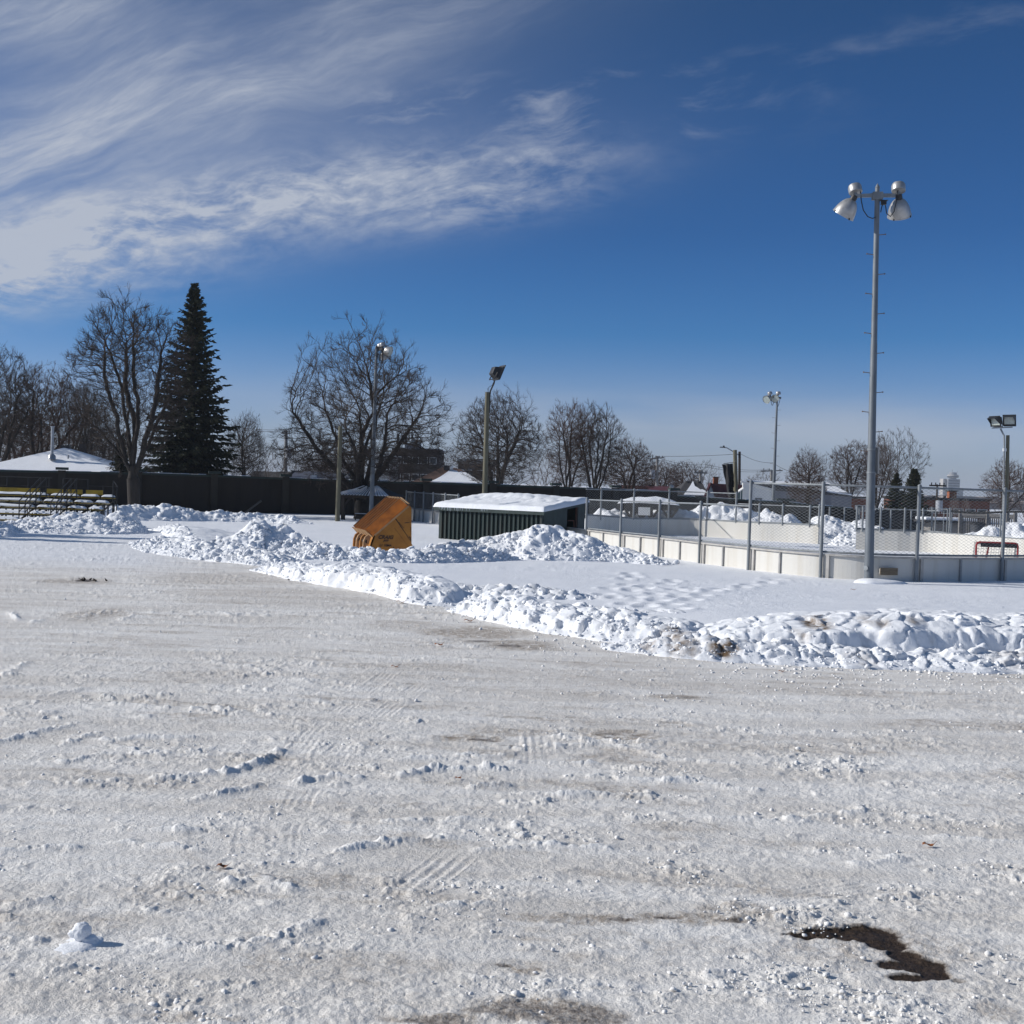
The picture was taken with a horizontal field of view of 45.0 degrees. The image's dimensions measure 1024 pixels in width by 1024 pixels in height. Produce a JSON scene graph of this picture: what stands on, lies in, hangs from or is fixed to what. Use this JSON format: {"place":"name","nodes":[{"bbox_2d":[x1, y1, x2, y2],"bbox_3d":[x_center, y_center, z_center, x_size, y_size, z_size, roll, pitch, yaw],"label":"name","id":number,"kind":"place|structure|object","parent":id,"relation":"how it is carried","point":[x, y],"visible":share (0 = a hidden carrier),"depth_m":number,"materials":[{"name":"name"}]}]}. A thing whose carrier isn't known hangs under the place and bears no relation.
{"place":"outdoors","nodes":[
{"label":"outdoors","id":0,"kind":"place"},
{"bbox_2d":[368,455,397,480],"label":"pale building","id":1,"kind":"structure","parent":0,"point":[381,478],"depth_m":159.95,"materials":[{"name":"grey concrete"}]},
{"bbox_2d":[412,465,480,483],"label":"house","id":2,"kind":"structure","parent":0,"point":[452,474],"depth_m":121.39,"materials":[{"name":"white brick"}]},
{"bbox_2d":[457,459,494,483],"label":"flat roofed building","id":3,"kind":"structure","parent":0,"point":[468,472],"depth_m":164.87,"materials":[{"name":"brown brick"}]},
{"bbox_2d":[0,472,1023,1023],"bbox_3d":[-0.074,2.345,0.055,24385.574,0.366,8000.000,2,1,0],"label":"ground","id":4,"kind":"structure","parent":0,"point":[174,672],"depth_m":9.17,"materials":[{"name":"snow"}]},
{"bbox_2d":[0,527,22,536],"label":"snow pile","id":5,"kind":"object","parent":4,"relation":"on","point":[3,532],"visible":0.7,"depth_m":42.37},
{"bbox_2d":[0,521,27,532],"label":"snow pile","id":6,"kind":"object","parent":4,"relation":"on","point":[3,524],"visible":0.56,"depth_m":45.37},
{"bbox_2d":[0,343,49,461],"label":"bare tree","id":7,"kind":"object","parent":4,"relation":"on","point":[11,428],"visible":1,"depth_m":95.94,"materials":[{"name":"brown plant"}]},
{"bbox_2d":[0,397,54,461],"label":"bare tree","id":8,"kind":"object","parent":4,"relation":"on","point":[11,453],"visible":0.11,"depth_m":115.48,"materials":[{"name":"brown plant"}]},
{"bbox_2d":[0,360,92,456],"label":"bare tree","id":9,"kind":"object","parent":4,"relation":"on","point":[39,438],"visible":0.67,"depth_m":99.59,"materials":[{"name":"brown plant"}]},
{"bbox_2d":[0,476,117,520],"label":"bleachers","id":10,"kind":"object","parent":4,"relation":"on","point":[31,491],"visible":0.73,"depth_m":51.76,"materials":[{"name":"yellow paint"}]},
{"bbox_2d":[33,377,103,455],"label":"bare tree","id":11,"kind":"object","parent":4,"relation":"on","point":[53,394],"visible":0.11,"depth_m":107.17,"materials":[{"name":"brown plant"}]},
{"bbox_2d":[0,426,146,472],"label":"house","id":12,"kind":"structure","parent":4,"relation":"on","point":[70,458],"depth_m":91.41,"materials":[{"name":"grey"}]},
{"bbox_2d":[4,510,147,534],"bbox_3d":[-17.014,0.365,47.734,6.155,0.893,4.548,1,2,-26],"label":"snow pile","id":13,"kind":"object","parent":4,"relation":"on","point":[130,517],"visible":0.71,"depth_m":47.44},
{"bbox_2d":[54,921,103,954],"bbox_3d":[-2.177,2.157,6.223,0.257,0.168,0.347,2,1,0],"label":"snow lump","id":14,"kind":"object","parent":4,"relation":"on","point":[82,938],"visible":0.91,"depth_m":6.21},
{"bbox_2d":[69,382,109,456],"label":"bare tree","id":15,"kind":"object","parent":4,"relation":"on","point":[84,441],"visible":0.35,"depth_m":103.47,"materials":[{"name":"brown plant"}]},
{"bbox_2d":[83,394,131,459],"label":"bare tree","id":16,"kind":"object","parent":4,"relation":"on","point":[104,443],"visible":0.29,"depth_m":97.62,"materials":[{"name":"brown plant"}]},
{"bbox_2d":[89,424,128,461],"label":"bare tree","id":17,"kind":"object","parent":4,"relation":"on","point":[106,444],"visible":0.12,"depth_m":117.53,"materials":[{"name":"brown plant"}]},
{"bbox_2d":[109,434,128,471],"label":"spruce","id":18,"kind":"object","parent":4,"relation":"on","point":[122,467],"visible":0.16,"depth_m":85.72,"materials":[{"name":"green plant"}]},
{"bbox_2d":[55,282,199,504],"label":"bare tree","id":19,"kind":"object","parent":4,"relation":"on","point":[133,466],"visible":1,"depth_m":71.01,"materials":[{"name":"brown plant"}]},
{"bbox_2d":[138,283,242,475],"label":"spruce","id":20,"kind":"object","parent":4,"relation":"on","point":[189,448],"visible":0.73,"depth_m":83.22,"materials":[{"name":"green plant"}]},
{"bbox_2d":[148,523,234,541],"bbox_3d":[-11.418,0.769,46.816,4.022,0.481,12.540,1,1,-22],"label":"snow pile","id":21,"kind":"object","parent":4,"relation":"on","point":[203,533],"visible":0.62,"depth_m":45.23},
{"bbox_2d":[79,503,312,523],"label":"snow ridge","id":22,"kind":"structure","parent":4,"relation":"on","point":[143,512],"depth_m":61.62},
{"bbox_2d":[130,535,307,565],"bbox_3d":[-9.358,1.060,37.084,3.303,0.488,11.562,1,2,-34],"label":"snow pile","id":23,"kind":"object","parent":4,"relation":"on","point":[213,546],"visible":0.63,"depth_m":34.94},
{"bbox_2d":[223,410,269,476],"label":"bare tree","id":24,"kind":"object","parent":4,"relation":"on","point":[244,453],"visible":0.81,"depth_m":103.55,"materials":[{"name":"brown plant"}]},
{"bbox_2d":[210,519,328,556],"bbox_3d":[-7.390,0.787,37.875,5.440,1.119,3.304,2,1,0],"label":"snow pile","id":25,"kind":"object","parent":4,"relation":"on","point":[286,530],"visible":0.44,"depth_m":37.49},
{"bbox_2d":[249,442,290,477],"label":"bare tree","id":26,"kind":"object","parent":4,"relation":"on","point":[267,463],"visible":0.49,"depth_m":111.69,"materials":[{"name":"brown plant"}]},
{"bbox_2d":[249,471,291,477],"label":"house","id":27,"kind":"structure","parent":4,"relation":"on","point":[264,474],"depth_m":120.05,"materials":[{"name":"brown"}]},
{"bbox_2d":[281,430,291,471],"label":"utility pole","id":28,"kind":"object","parent":4,"relation":"on","point":[285,440],"visible":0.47,"depth_m":129.74,"materials":[{"name":"brown wood"}]},
{"bbox_2d":[273,453,311,473],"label":"bare tree","id":29,"kind":"object","parent":4,"relation":"on","point":[292,466],"visible":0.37,"depth_m":119.90,"materials":[{"name":"brown plant"}]},
{"bbox_2d":[282,446,323,472],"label":"bare tree","id":30,"kind":"object","parent":4,"relation":"on","point":[301,461],"visible":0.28,"depth_m":120.65,"materials":[{"name":"brown plant"}]},
{"bbox_2d":[290,470,344,478],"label":"house","id":31,"kind":"structure","parent":4,"relation":"on","point":[296,475],"depth_m":113.76,"materials":[{"name":"grey"}]},
{"bbox_2d":[335,426,341,520],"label":"wooden pole","id":32,"kind":"object","parent":4,"relation":"on","point":[338,495],"visible":0.85,"depth_m":67.88,"materials":[{"name":"brown wood"}]},
{"bbox_2d":[261,310,456,518],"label":"bare tree","id":33,"kind":"object","parent":4,"relation":"on","point":[358,471],"visible":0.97,"depth_m":71.30,"materials":[{"name":"brown plant"}]},
{"bbox_2d":[250,561,479,605],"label":"snow bank","id":34,"kind":"structure","parent":4,"relation":"on","point":[455,593],"depth_m":26.05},
{"bbox_2d":[341,485,404,519],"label":"gazebo","id":35,"kind":"object","parent":4,"relation":"on","point":[363,491],"visible":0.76,"depth_m":70.73,"materials":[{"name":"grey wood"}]},
{"bbox_2d":[369,342,392,510],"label":"flood light pole","id":36,"kind":"object","parent":4,"relation":"on","point":[381,346],"visible":0.94,"depth_m":69.82,"materials":[{"name":"metal"}]},
{"bbox_2d":[352,496,414,550],"bbox_3d":[-4.106,0.495,39.446,1.532,1.997,2.857,1,1,-18],"label":"loader bucket","id":37,"kind":"object","parent":4,"relation":"on","point":[385,523],"visible":0.91,"depth_m":38.36,"materials":[{"name":"orange paint"}]},
{"bbox_2d":[383,457,416,481],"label":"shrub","id":38,"kind":"object","parent":4,"relation":"on","point":[389,478],"visible":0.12,"depth_m":111.83,"materials":[{"name":"brown plant"}]},
{"bbox_2d":[296,544,510,562],"bbox_3d":[-2.966,1.214,36.994,7.825,0.585,3.337,1,1,-21],"label":"snow pile","id":39,"kind":"object","parent":4,"relation":"on","point":[410,549],"visible":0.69,"depth_m":35.96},
{"bbox_2d":[392,432,443,481],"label":"apartment building","id":40,"kind":"structure","parent":4,"relation":"on","point":[429,470],"depth_m":174.90,"materials":[{"name":"brown brick"}]},
{"bbox_2d":[0,467,852,523],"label":"boundary wall","id":41,"kind":"structure","parent":4,"relation":"on","point":[284,494],"depth_m":78.10,"materials":[{"name":"wood"}]},
{"bbox_2d":[405,490,459,522],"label":"chain link fence","id":42,"kind":"object","parent":4,"relation":"on","point":[432,499],"visible":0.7,"depth_m":70.55,"materials":[{"name":"metal"}]},
{"bbox_2d":[482,365,505,492],"bbox_3d":[-0.869,-2.625,54.946,0.761,7.803,0.706,1,1,-22],"label":"wooden light pole","id":43,"kind":"object","parent":4,"relation":"on","point":[495,373],"visible":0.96,"depth_m":54.85,"materials":[{"name":"brown wood"}]},
{"bbox_2d":[448,384,550,484],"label":"bare tree","id":44,"kind":"object","parent":4,"relation":"on","point":[501,472],"visible":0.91,"depth_m":103.08,"materials":[{"name":"brown plant"}]},
{"bbox_2d":[433,493,589,540],"bbox_3d":[-0.038,0.256,50.917,5.422,2.088,3.526,3,2,34],"label":"dugout","id":45,"kind":"object","parent":4,"relation":"on","point":[474,517],"visible":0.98,"depth_m":49.95,"materials":[{"name":"green"}]},
{"bbox_2d":[0,505,1023,673],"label":"snow chunks","id":46,"kind":"object","parent":4,"relation":"on","point":[316,549],"visible":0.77,"depth_m":35.79,"materials":[{"name":"snow"}]},
{"bbox_2d":[0,580,1023,1023],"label":"snow crumbs","id":47,"kind":"object","parent":4,"relation":"on","point":[748,918],"visible":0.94,"depth_m":7.18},
{"bbox_2d":[452,581,597,599],"bbox_3d":[0.063,1.671,26.557,4.066,0.354,1.553,2,1,23],"label":"snow spoil","id":48,"kind":"object","parent":4,"relation":"on","point":[550,593],"visible":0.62,"depth_m":26.08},
{"bbox_2d":[523,447,567,486],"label":"bare tree","id":49,"kind":"object","parent":4,"relation":"on","point":[537,480],"visible":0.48,"depth_m":119.73,"materials":[{"name":"brown plant"}]},
{"bbox_2d":[436,524,676,564],"bbox_3d":[0.916,0.976,40.778,9.347,1.126,4.958,2,1,0],"label":"snow pile","id":50,"kind":"object","parent":4,"relation":"on","point":[541,537],"visible":0.56,"depth_m":39.83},
{"bbox_2d":[539,397,600,486],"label":"bare tree","id":51,"kind":"object","parent":4,"relation":"on","point":[568,456],"visible":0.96,"depth_m":107.47,"materials":[{"name":"brown plant"}]},
{"bbox_2d":[447,590,705,642],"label":"snow bank","id":52,"kind":"structure","parent":4,"relation":"on","point":[563,625],"depth_m":19.91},
{"bbox_2d":[568,398,628,487],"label":"bare tree","id":53,"kind":"object","parent":4,"relation":"on","point":[599,472],"visible":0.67,"depth_m":109.41,"materials":[{"name":"brown plant"}]},
{"bbox_2d":[565,602,685,612],"bbox_3d":[2.051,1.835,22.947,3.861,0.323,1.462,2,1,16],"label":"snow spoil","id":54,"kind":"object","parent":4,"relation":"on","point":[623,608],"visible":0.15,"depth_m":22.64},
{"bbox_2d":[597,437,658,489],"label":"bare tree","id":55,"kind":"object","parent":4,"relation":"on","point":[633,474],"visible":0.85,"depth_m":113.44,"materials":[{"name":"brown plant"}]},
{"bbox_2d":[619,485,674,490],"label":"house","id":56,"kind":"structure","parent":4,"relation":"on","point":[662,488],"depth_m":121.94,"materials":[{"name":"brown brick"}]},
{"bbox_2d":[618,496,679,517],"bbox_3d":[7.211,0.144,65.472,3.247,1.980,1.790,2,1,8],"label":"shelter","id":57,"kind":"object","parent":4,"relation":"on","point":[625,507],"visible":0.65,"depth_m":64.84,"materials":[{"name":"white wood"}]},
{"bbox_2d":[650,456,663,485],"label":"utility pole","id":58,"kind":"object","parent":4,"relation":"on","point":[657,463],"visible":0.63,"depth_m":139.77,"materials":[{"name":"grey wood"}]},
{"bbox_2d":[648,457,682,487],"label":"bare tree","id":59,"kind":"object","parent":4,"relation":"on","point":[667,476],"visible":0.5,"depth_m":149.40,"materials":[{"name":"brown plant"}]},
{"bbox_2d":[585,497,752,562],"bbox_3d":[4.967,0.591,42.688,0.295,2.120,11.554,1,1,-22],"label":"chain link fence","id":60,"kind":"object","parent":4,"relation":"on","point":[620,527],"visible":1,"depth_m":42.46,"materials":[{"name":"metal"}]},
{"bbox_2d":[668,460,704,484],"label":"bare tree","id":61,"kind":"object","parent":4,"relation":"on","point":[685,471],"visible":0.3,"depth_m":154.50,"materials":[{"name":"brown plant"}]},
{"bbox_2d":[584,502,800,528],"bbox_3d":[9.492,0.312,65.681,14.718,1.820,5.859,2,1,13],"label":"snow pile","id":62,"kind":"object","parent":4,"relation":"on","point":[728,509],"visible":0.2,"depth_m":64.86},
{"bbox_2d":[587,515,819,543],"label":"rink boards","id":63,"kind":"object","parent":4,"relation":"on","point":[735,534],"visible":0.62,"depth_m":60.26,"materials":[{"name":"plastic"}]},
{"bbox_2d":[586,487,737,522],"bbox_3d":[6.574,-0.365,60.341,8.662,1.540,3.130,1,2,-27],"label":"chain link fence","id":64,"kind":"object","parent":63,"relation":"on","point":[668,500],"visible":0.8,"depth_m":61.48,"materials":[{"name":"metal"}]},
{"bbox_2d":[737,503,819,526],"bbox_3d":[12.636,0.104,59.133,0.315,1.040,4.744,0,2,-44],"label":"chain link fence","id":65,"kind":"object","parent":63,"relation":"on","point":[760,504],"visible":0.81,"depth_m":58.88,"materials":[{"name":"metal"}]},
{"bbox_2d":[694,460,722,489],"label":"bare tree","id":66,"kind":"object","parent":4,"relation":"on","point":[710,473],"visible":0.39,"depth_m":159.87,"materials":[{"name":"brown plant"}]},
{"bbox_2d":[412,509,1023,581],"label":"rink boards","id":67,"kind":"object","parent":4,"relation":"on","point":[898,568],"visible":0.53,"depth_m":35.78,"materials":[{"name":"plastic"}]},
{"bbox_2d":[722,450,737,498],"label":"wooden pole","id":68,"kind":"object","parent":4,"relation":"on","point":[730,471],"visible":0.62,"depth_m":89.56,"materials":[{"name":"brown wood"}]},
{"bbox_2d":[720,446,740,484],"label":"street lamp","id":69,"kind":"object","parent":4,"relation":"on","point":[739,468],"visible":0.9,"depth_m":127.81,"materials":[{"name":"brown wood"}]},
{"bbox_2d":[763,391,780,500],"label":"flood light pole","id":70,"kind":"object","parent":4,"relation":"on","point":[767,399],"visible":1,"depth_m":99.78,"materials":[{"name":"metal"}]},
{"bbox_2d":[784,443,827,504],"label":"bare tree","id":71,"kind":"object","parent":4,"relation":"on","point":[805,477],"visible":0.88,"depth_m":95.72,"materials":[{"name":"brown plant"}]},
{"bbox_2d":[602,633,1023,673],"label":"snow rubble","id":72,"kind":"object","parent":4,"relation":"on","point":[870,656],"visible":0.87,"depth_m":17.36,"materials":[{"name":"snow"}]},
{"bbox_2d":[827,533,855,546],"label":"snow pile","id":73,"kind":"object","parent":4,"relation":"on","point":[842,538],"visible":0.33,"depth_m":56.57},
{"bbox_2d":[829,507,859,521],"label":"screen fence","id":74,"kind":"object","parent":4,"relation":"on","point":[845,514],"visible":0.22,"depth_m":69.98,"materials":[{"name":"metal"}]},
{"bbox_2d":[811,514,883,542],"bbox_3d":[16.635,0.874,60.026,5.444,1.410,3.686,2,1,21],"label":"snow pile","id":75,"kind":"object","parent":4,"relation":"on","point":[827,539],"visible":0.17,"depth_m":59.54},
{"bbox_2d":[825,438,879,495],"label":"bare tree","id":76,"kind":"object","parent":4,"relation":"on","point":[848,474],"visible":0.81,"depth_m":124.49,"materials":[{"name":"brown plant"}]},
{"bbox_2d":[851,496,865,518],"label":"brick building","id":77,"kind":"structure","parent":4,"relation":"on","point":[858,500],"depth_m":117.98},
{"bbox_2d":[696,608,1023,651],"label":"snow bank","id":78,"kind":"structure","parent":4,"relation":"on","point":[933,629],"depth_m":18.20,"materials":[{"name":"snow"}]},
{"bbox_2d":[833,181,911,577],"bbox_3d":[9.680,-3.349,33.580,2.159,11.122,0.767,1,1,0],"label":"flood light pole","id":79,"kind":"object","parent":4,"relation":"on","point":[899,208],"visible":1,"depth_m":33.31,"materials":[{"name":"metal"}]},
{"bbox_2d":[858,436,899,509],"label":"bare tree","id":80,"kind":"object","parent":4,"relation":"on","point":[878,501],"visible":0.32,"depth_m":129.55,"materials":[{"name":"brown plant"}]},
{"bbox_2d":[854,578,907,583],"bbox_3d":[9.989,1.928,33.481,1.516,0.264,0.837,2,1,0],"label":"snow mound","id":81,"kind":"object","parent":4,"relation":"on","point":[875,581],"visible":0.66,"depth_m":33.20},
{"bbox_2d":[746,480,1023,581],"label":"chain link fence","id":82,"kind":"object","parent":4,"relation":"on","point":[1005,491],"visible":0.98,"depth_m":35.03,"materials":[{"name":"metal"}]},
{"bbox_2d":[879,473,903,510],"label":"spruce","id":83,"kind":"object","parent":4,"relation":"on","point":[896,480],"visible":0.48,"depth_m":97.76,"materials":[{"name":"green plant"}]},
{"bbox_2d":[866,428,932,492],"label":"bare tree","id":84,"kind":"object","parent":4,"relation":"on","point":[897,463],"visible":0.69,"depth_m":117.56,"materials":[{"name":"brown plant"}]},
{"bbox_2d":[875,510,930,529],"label":"screen fence","id":85,"kind":"object","parent":4,"relation":"on","point":[897,525],"visible":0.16,"depth_m":69.99,"materials":[{"name":"metal"}]},
{"bbox_2d":[898,468,929,511],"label":"spruce","id":86,"kind":"object","parent":4,"relation":"on","point":[914,476],"visible":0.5,"depth_m":96.71,"materials":[{"name":"green plant"}]},
{"bbox_2d":[882,490,991,521],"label":"brick building","id":87,"kind":"structure","parent":4,"relation":"on","point":[952,499],"depth_m":112.18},
{"bbox_2d":[929,482,945,516],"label":"utility pole","id":88,"kind":"object","parent":4,"relation":"on","point":[939,501],"visible":0.88,"depth_m":111.74,"materials":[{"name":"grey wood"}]},
{"bbox_2d":[856,529,1023,554],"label":"rink boards","id":89,"kind":"object","parent":4,"relation":"on","point":[907,543],"visible":0.63,"depth_m":52.23,"materials":[{"name":"plastic"}]},
{"bbox_2d":[855,506,934,533],"bbox_3d":[16.419,0.337,53.017,3.258,1.100,0.278,2,1,21],"label":"chain link fence","id":90,"kind":"object","parent":89,"relation":"on","point":[880,521],"visible":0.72,"depth_m":53.08,"materials":[{"name":"metal"}]},
{"bbox_2d":[931,507,950,532],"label":"fence gate","id":91,"kind":"structure","parent":89,"relation":"attached to","point":[943,520],"depth_m":52.10,"materials":[{"name":"metal"}]},
{"bbox_2d":[915,516,976,533],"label":"shed","id":92,"kind":"structure","parent":4,"relation":"on","point":[940,519],"depth_m":61.32,"materials":[{"name":"grey wood"}]},
{"bbox_2d":[970,522,985,532],"bbox_3d":[21.549,0.889,57.221,0.721,0.880,0.740,2,1,0],"label":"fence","id":93,"kind":"object","parent":4,"relation":"on","point":[978,527],"visible":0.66,"depth_m":56.96,"materials":[{"name":"plastic"}]},
{"bbox_2d":[950,510,1023,535],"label":"padded rail","id":94,"kind":"object","parent":4,"relation":"on","point":[965,512],"visible":0.66,"depth_m":51.59,"materials":[{"name":"black paint"}]},
{"bbox_2d":[958,510,1017,533],"bbox_3d":[22.109,0.526,57.512,2.571,1.168,0.186,2,1,25],"label":"railing","id":95,"kind":"object","parent":4,"relation":"on","point":[960,517],"visible":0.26,"depth_m":57.65,"materials":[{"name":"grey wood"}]},
{"bbox_2d":[966,522,1023,537],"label":"snow pile","id":96,"kind":"object","parent":4,"relation":"on","point":[996,529],"visible":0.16,"depth_m":54.02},
{"bbox_2d":[973,541,1018,554],"bbox_3d":[16.127,1.483,41.337,1.384,1.002,0.675,2,1,8],"label":"hockey net","id":97,"kind":"object","parent":4,"relation":"on","point":[986,545],"visible":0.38,"depth_m":41.05,"materials":[{"name":"red paint"}]},
{"bbox_2d":[978,457,1023,513],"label":"bare tree","id":98,"kind":"object","parent":4,"relation":"on","point":[1000,480],"visible":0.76,"depth_m":94.65,"materials":[{"name":"brown plant"}]},
{"bbox_2d":[987,414,1015,510],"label":"wooden light pole","id":99,"kind":"object","parent":4,"relation":"on","point":[997,422],"visible":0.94,"depth_m":79.82,"materials":[{"name":"brown wood"}]},
{"bbox_2d":[1010,471,1023,521],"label":"bare tree","id":100,"kind":"object","parent":4,"relation":"on","point":[1019,502],"visible":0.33,"depth_m":100.24,"materials":[{"name":"brown plant"}]},
{"bbox_2d":[0,0,1023,496],"label":"sky","id":101,"kind":"structure","parent":0,"point":[627,205],"materials":[{"name":"blue"}]},
{"bbox_2d":[675,481,705,496],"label":"house","id":102,"kind":"structure","parent":0,"point":[695,486],"depth_m":119.84,"materials":[{"name":"white"}]},
{"bbox_2d":[694,470,707,482],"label":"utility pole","id":103,"kind":"object","parent":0,"point":[700,472],"visible":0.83,"depth_m":129.74,"materials":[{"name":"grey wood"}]},
{"bbox_2d":[703,477,741,497],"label":"house","id":104,"kind":"structure","parent":0,"point":[714,486],"depth_m":113.29,"materials":[{"name":"brown"}]},
{"bbox_2d":[738,480,851,507],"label":"house","id":105,"kind":"structure","parent":0,"point":[743,492],"depth_m":104.09,"materials":[{"name":"white"}]},
{"bbox_2d":[939,470,962,495],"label":"office tower","id":106,"kind":"structure","parent":0,"point":[952,481],"depth_m":1494.27,"materials":[{"name":"concrete"}]},
{"bbox_2d":[924,495,1023,509],"bbox_3d":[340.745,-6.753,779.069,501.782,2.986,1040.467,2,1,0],"label":"roofs","id":107,"kind":"structure","parent":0,"point":[979,497],"depth_m":493.42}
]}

